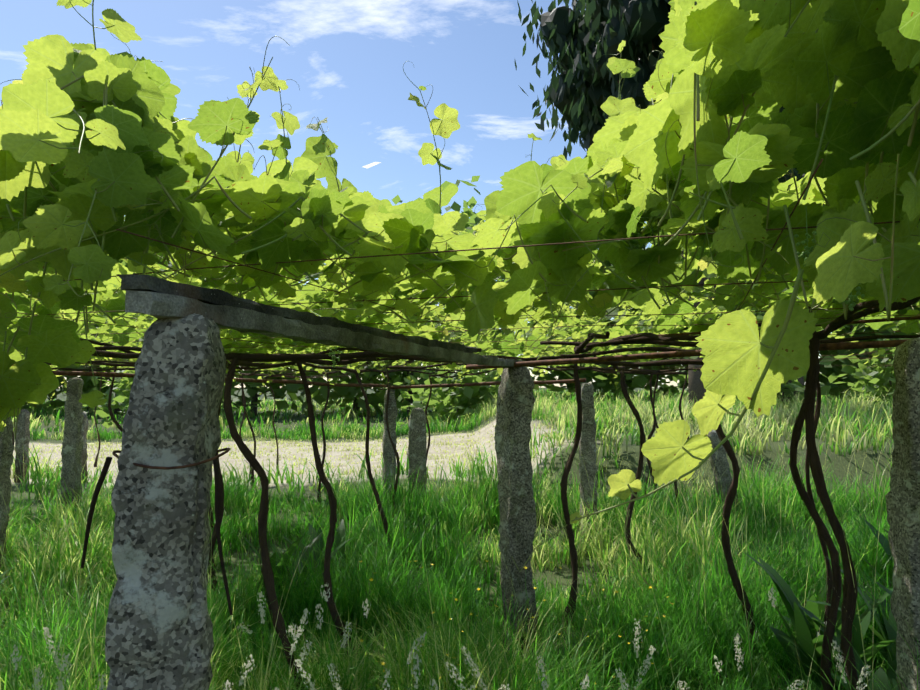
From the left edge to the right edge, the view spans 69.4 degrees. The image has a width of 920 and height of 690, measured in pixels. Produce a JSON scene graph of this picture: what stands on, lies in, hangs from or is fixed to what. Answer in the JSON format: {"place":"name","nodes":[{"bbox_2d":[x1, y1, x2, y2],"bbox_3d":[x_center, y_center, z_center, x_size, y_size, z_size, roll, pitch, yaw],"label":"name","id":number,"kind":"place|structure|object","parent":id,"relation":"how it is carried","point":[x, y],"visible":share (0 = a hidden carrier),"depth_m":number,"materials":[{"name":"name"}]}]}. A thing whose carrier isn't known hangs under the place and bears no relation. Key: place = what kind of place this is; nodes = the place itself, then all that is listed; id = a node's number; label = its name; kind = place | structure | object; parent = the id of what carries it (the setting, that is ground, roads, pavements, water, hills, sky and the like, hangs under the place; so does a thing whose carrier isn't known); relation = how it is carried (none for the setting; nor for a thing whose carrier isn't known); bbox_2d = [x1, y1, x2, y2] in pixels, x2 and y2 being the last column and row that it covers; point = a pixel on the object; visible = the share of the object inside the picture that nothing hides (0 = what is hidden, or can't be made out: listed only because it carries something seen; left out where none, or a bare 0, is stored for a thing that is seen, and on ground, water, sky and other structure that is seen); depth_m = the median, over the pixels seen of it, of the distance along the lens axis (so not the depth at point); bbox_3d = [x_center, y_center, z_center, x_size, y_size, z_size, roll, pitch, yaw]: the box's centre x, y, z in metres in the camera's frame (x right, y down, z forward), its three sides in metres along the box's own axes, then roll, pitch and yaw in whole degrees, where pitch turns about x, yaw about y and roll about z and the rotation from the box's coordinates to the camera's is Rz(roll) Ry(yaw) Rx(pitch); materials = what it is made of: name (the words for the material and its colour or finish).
{"place":"outdoors","nodes":[
{"label":"outdoors","id":0,"kind":"place"},
{"bbox_2d":[0,0,831,387],"label":"sky","id":1,"kind":"structure","parent":0,"point":[346,59],"materials":[{"name":"blue"}]},
{"bbox_2d":[0,388,893,689],"bbox_3d":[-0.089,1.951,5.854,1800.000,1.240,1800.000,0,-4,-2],"label":"ground","id":2,"kind":"structure","parent":0,"point":[856,460],"depth_m":11.10,"materials":[{"name":"beige gravel"}]},
{"bbox_2d":[0,416,14,584],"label":"granite post","id":3,"kind":"object","parent":2,"relation":"on","point":[7,447],"visible":0.48,"depth_m":5.40,"materials":[{"name":"grey stone"}]},
{"bbox_2d":[16,159,919,469],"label":"wires","id":4,"kind":"object","parent":3,"relation":"on","point":[676,353],"visible":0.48,"depth_m":3.39,"materials":[{"name":"metal"}]},
{"bbox_2d":[329,206,864,367],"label":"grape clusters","id":5,"kind":"object","parent":4,"relation":"on","point":[850,296],"visible":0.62,"depth_m":1.28,"materials":[{"name":"green plant"}]},
{"bbox_2d":[14,409,30,482],"bbox_3d":[-7.671,1.928,11.638,0.207,1.612,0.207,0,-4,-2],"label":"granite post","id":6,"kind":"object","parent":2,"relation":"on","point":[23,430],"visible":0.67,"depth_m":11.59,"materials":[{"name":"grey stone"}]},
{"bbox_2d":[21,314,105,412],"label":"tree","id":7,"kind":"object","parent":2,"relation":"on","point":[47,404],"depth_m":53.19,"materials":[{"name":"green plant"}]},
{"bbox_2d":[10,292,128,411],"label":"tree","id":8,"kind":"object","parent":2,"relation":"on","point":[52,402],"depth_m":54.27,"materials":[{"name":"green plant"}]},
{"bbox_2d":[60,377,83,514],"bbox_3d":[-4.868,1.438,8.346,0.215,2.062,0.227,0,-4,-2],"label":"granite post","id":9,"kind":"object","parent":2,"relation":"on","point":[71,451],"visible":0.83,"depth_m":8.30,"materials":[{"name":"grey stone"}]},
{"bbox_2d":[81,412,88,482],"bbox_3d":[-6.882,2.026,12.058,0.200,1.612,0.204,0,-4,-2],"label":"granite post","id":10,"kind":"object","parent":2,"relation":"on","point":[84,430],"visible":0.31,"depth_m":12.04,"materials":[{"name":"grey stone"}]},
{"bbox_2d":[37,216,136,413],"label":"tree","id":11,"kind":"object","parent":2,"relation":"on","point":[85,390],"depth_m":50.84,"materials":[{"name":"green plant"}]},
{"bbox_2d":[82,336,234,428],"bbox_3d":[-14.733,1.975,32.447,7.264,7.204,7.718,0,-4,-2],"label":"bush","id":12,"kind":"object","parent":2,"relation":"on","point":[121,390],"visible":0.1,"depth_m":30.82,"materials":[{"name":"green plant"}]},
{"bbox_2d":[105,313,225,689],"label":"granite post","id":13,"kind":"object","parent":2,"relation":"on","point":[159,631],"visible":0.98,"depth_m":1.26,"materials":[{"name":"grey stone"}]},
{"bbox_2d":[125,290,524,367],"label":"beam","id":14,"kind":"structure","parent":13,"relation":"on","point":[167,306],"depth_m":1.67,"materials":[{"name":"stone"}]},
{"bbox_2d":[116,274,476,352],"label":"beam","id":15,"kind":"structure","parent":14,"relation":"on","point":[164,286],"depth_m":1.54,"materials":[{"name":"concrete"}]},
{"bbox_2d":[63,260,267,413],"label":"tree","id":16,"kind":"object","parent":2,"relation":"on","point":[124,263],"visible":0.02,"depth_m":49.85,"materials":[{"name":"green plant"}]},
{"bbox_2d":[144,262,352,416],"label":"tree","id":17,"kind":"object","parent":2,"relation":"on","point":[279,393],"depth_m":48.18,"materials":[{"name":"green plant"}]},
{"bbox_2d":[287,263,440,411],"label":"tree","id":18,"kind":"object","parent":2,"relation":"on","point":[293,396],"depth_m":54.71,"materials":[{"name":"green plant"}]},
{"bbox_2d":[382,389,397,503],"bbox_3d":[-0.888,1.537,8.363,0.194,1.982,0.178,1,-4,-21],"label":"granite post","id":19,"kind":"object","parent":2,"relation":"on","point":[388,452],"visible":0.52,"depth_m":8.32,"materials":[{"name":"grey stone"}]},
{"bbox_2d":[407,408,426,502],"bbox_3d":[-0.606,1.749,9.459,0.305,1.712,0.230,0,-4,-2],"label":"granite post","id":20,"kind":"object","parent":2,"relation":"on","point":[417,447],"visible":0.75,"depth_m":9.39,"materials":[{"name":"grey stone"}]},
{"bbox_2d":[290,162,548,417],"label":"tree","id":21,"kind":"object","parent":2,"relation":"on","point":[371,397],"depth_m":46.26,"materials":[{"name":"green plant"}]},
{"bbox_2d":[394,342,503,424],"bbox_3d":[-0.229,2.284,32.605,7.037,5.805,9.206,0,-4,-2],"label":"bush","id":22,"kind":"object","parent":2,"relation":"on","point":[460,399],"depth_m":32.00,"materials":[{"name":"green plant"}]},
{"bbox_2d":[0,512,898,689],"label":"broadleaf weeds","id":23,"kind":"object","parent":2,"relation":"on","point":[800,615],"visible":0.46,"depth_m":3.61,"materials":[{"name":"green plant"}]},
{"bbox_2d":[27,581,878,689],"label":"seedhead stalks","id":24,"kind":"object","parent":2,"relation":"on","point":[388,670],"visible":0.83,"depth_m":2.75,"materials":[{"name":"white plant"}]},
{"bbox_2d":[11,584,871,689],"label":"wildflowers","id":25,"kind":"object","parent":24,"relation":"attached to","point":[248,665],"visible":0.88,"depth_m":2.63,"materials":[{"name":"beige plant"}]},
{"bbox_2d":[0,385,919,689],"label":"grass","id":26,"kind":"structure","parent":2,"relation":"on","point":[684,557],"depth_m":5.01,"materials":[{"name":"green plant"}]},
{"bbox_2d":[0,0,919,588],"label":"vine stems","id":27,"kind":"object","parent":2,"relation":"on","point":[798,282],"visible":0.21,"depth_m":1.57,"materials":[{"name":"green plant"}]},
{"bbox_2d":[0,0,919,523],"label":"vine leaves","id":28,"kind":"object","parent":27,"relation":"attached to","point":[734,50],"visible":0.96,"depth_m":1.32,"materials":[{"name":"green plant"}]},
{"bbox_2d":[0,40,919,431],"bbox_3d":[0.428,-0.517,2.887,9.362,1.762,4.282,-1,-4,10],"label":"vine leaves","id":29,"kind":"object","parent":27,"relation":"attached to","point":[316,154],"visible":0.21,"depth_m":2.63,"materials":[{"name":"green plant"}]},
{"bbox_2d":[12,297,919,689],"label":"vine trunks","id":30,"kind":"object","parent":2,"relation":"on","point":[834,581],"visible":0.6,"depth_m":3.89,"materials":[{"name":"brown plant"}]},
{"bbox_2d":[436,180,537,389],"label":"tree","id":31,"kind":"object","parent":2,"relation":"on","point":[473,220],"depth_m":58.58,"materials":[{"name":"green plant"}]},
{"bbox_2d":[494,367,537,663],"bbox_3d":[0.357,1.192,4.112,0.232,2.142,0.198,2,-4,-24],"label":"granite post","id":32,"kind":"object","parent":2,"relation":"on","point":[512,438],"visible":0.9,"depth_m":4.06,"materials":[{"name":"grey stone"}]},
{"bbox_2d":[358,562,674,689],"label":"buttercup stalks","id":33,"kind":"object","parent":2,"relation":"on","point":[366,661],"visible":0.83,"depth_m":2.82,"materials":[{"name":"green plant"}]},
{"bbox_2d":[359,560,673,688],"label":"buttercup flowers","id":34,"kind":"object","parent":33,"relation":"attached to","point":[383,663],"visible":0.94,"depth_m":2.84,"materials":[{"name":"yellow plant"}]},
{"bbox_2d":[578,383,597,542],"bbox_3d":[1.365,1.436,7.143,0.208,2.062,0.194,0,-4,-2],"label":"granite post","id":35,"kind":"object","parent":2,"relation":"on","point":[587,448],"visible":0.65,"depth_m":7.09,"materials":[{"name":"grey stone"}]},
{"bbox_2d":[527,233,686,399],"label":"tree","id":36,"kind":"object","parent":2,"relation":"on","point":[603,381],"depth_m":46.14,"materials":[{"name":"green plant"}]},
{"bbox_2d":[571,248,687,397],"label":"tree","id":37,"kind":"object","parent":2,"relation":"on","point":[631,389],"depth_m":54.27,"materials":[{"name":"green plant"}]},
{"bbox_2d":[515,0,804,407],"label":"tall tree","id":38,"kind":"object","parent":2,"relation":"on","point":[582,87],"depth_m":23.23,"materials":[{"name":"green plant"}]},
{"bbox_2d":[612,223,765,397],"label":"tree","id":39,"kind":"object","parent":2,"relation":"on","point":[680,384],"depth_m":54.59,"materials":[{"name":"green plant"}]},
{"bbox_2d":[706,430,742,517],"bbox_3d":[3.336,1.792,8.370,0.431,1.462,0.210,0,-4,-2],"label":"granite post","id":40,"kind":"object","parent":2,"relation":"on","point":[720,465],"visible":0.33,"depth_m":8.31,"materials":[{"name":"grey stone"}]},
{"bbox_2d":[673,356,835,408],"bbox_3d":[12.682,1.209,29.491,6.891,5.124,7.695,-2,-4,26],"label":"bush","id":41,"kind":"object","parent":2,"relation":"on","point":[794,385],"depth_m":28.75,"materials":[{"name":"green plant"}]},
{"bbox_2d":[657,258,857,393],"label":"tree","id":42,"kind":"object","parent":2,"relation":"on","point":[823,370],"depth_m":52.17,"materials":[{"name":"green plant"}]},
{"bbox_2d":[782,171,824,407],"bbox_3d":[14.927,-8.468,31.284,12.785,23.319,12.034,0,-4,-2],"label":"tall tree","id":43,"kind":"object","parent":2,"relation":"on","point":[801,380],"depth_m":30.06,"materials":[{"name":"green plant"}]},
{"bbox_2d":[755,300,919,398],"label":"tree","id":44,"kind":"object","parent":2,"relation":"on","point":[836,368],"depth_m":49.35,"materials":[{"name":"green plant"}]},
{"bbox_2d":[824,338,910,405],"bbox_3d":[21.661,1.573,33.097,5.824,4.123,5.689,0,-4,-2],"label":"bush","id":45,"kind":"object","parent":2,"relation":"on","point":[878,379],"depth_m":32.89,"materials":[{"name":"green plant"}]},
{"bbox_2d":[845,305,919,388],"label":"tree","id":46,"kind":"object","parent":2,"relation":"on","point":[885,325],"visible":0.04,"depth_m":51.19,"materials":[{"name":"green plant"}]},
{"bbox_2d":[885,337,919,689],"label":"granite post","id":47,"kind":"object","parent":2,"relation":"on","point":[902,496],"visible":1,"depth_m":2.69,"materials":[{"name":"grey stone"}]}
]}

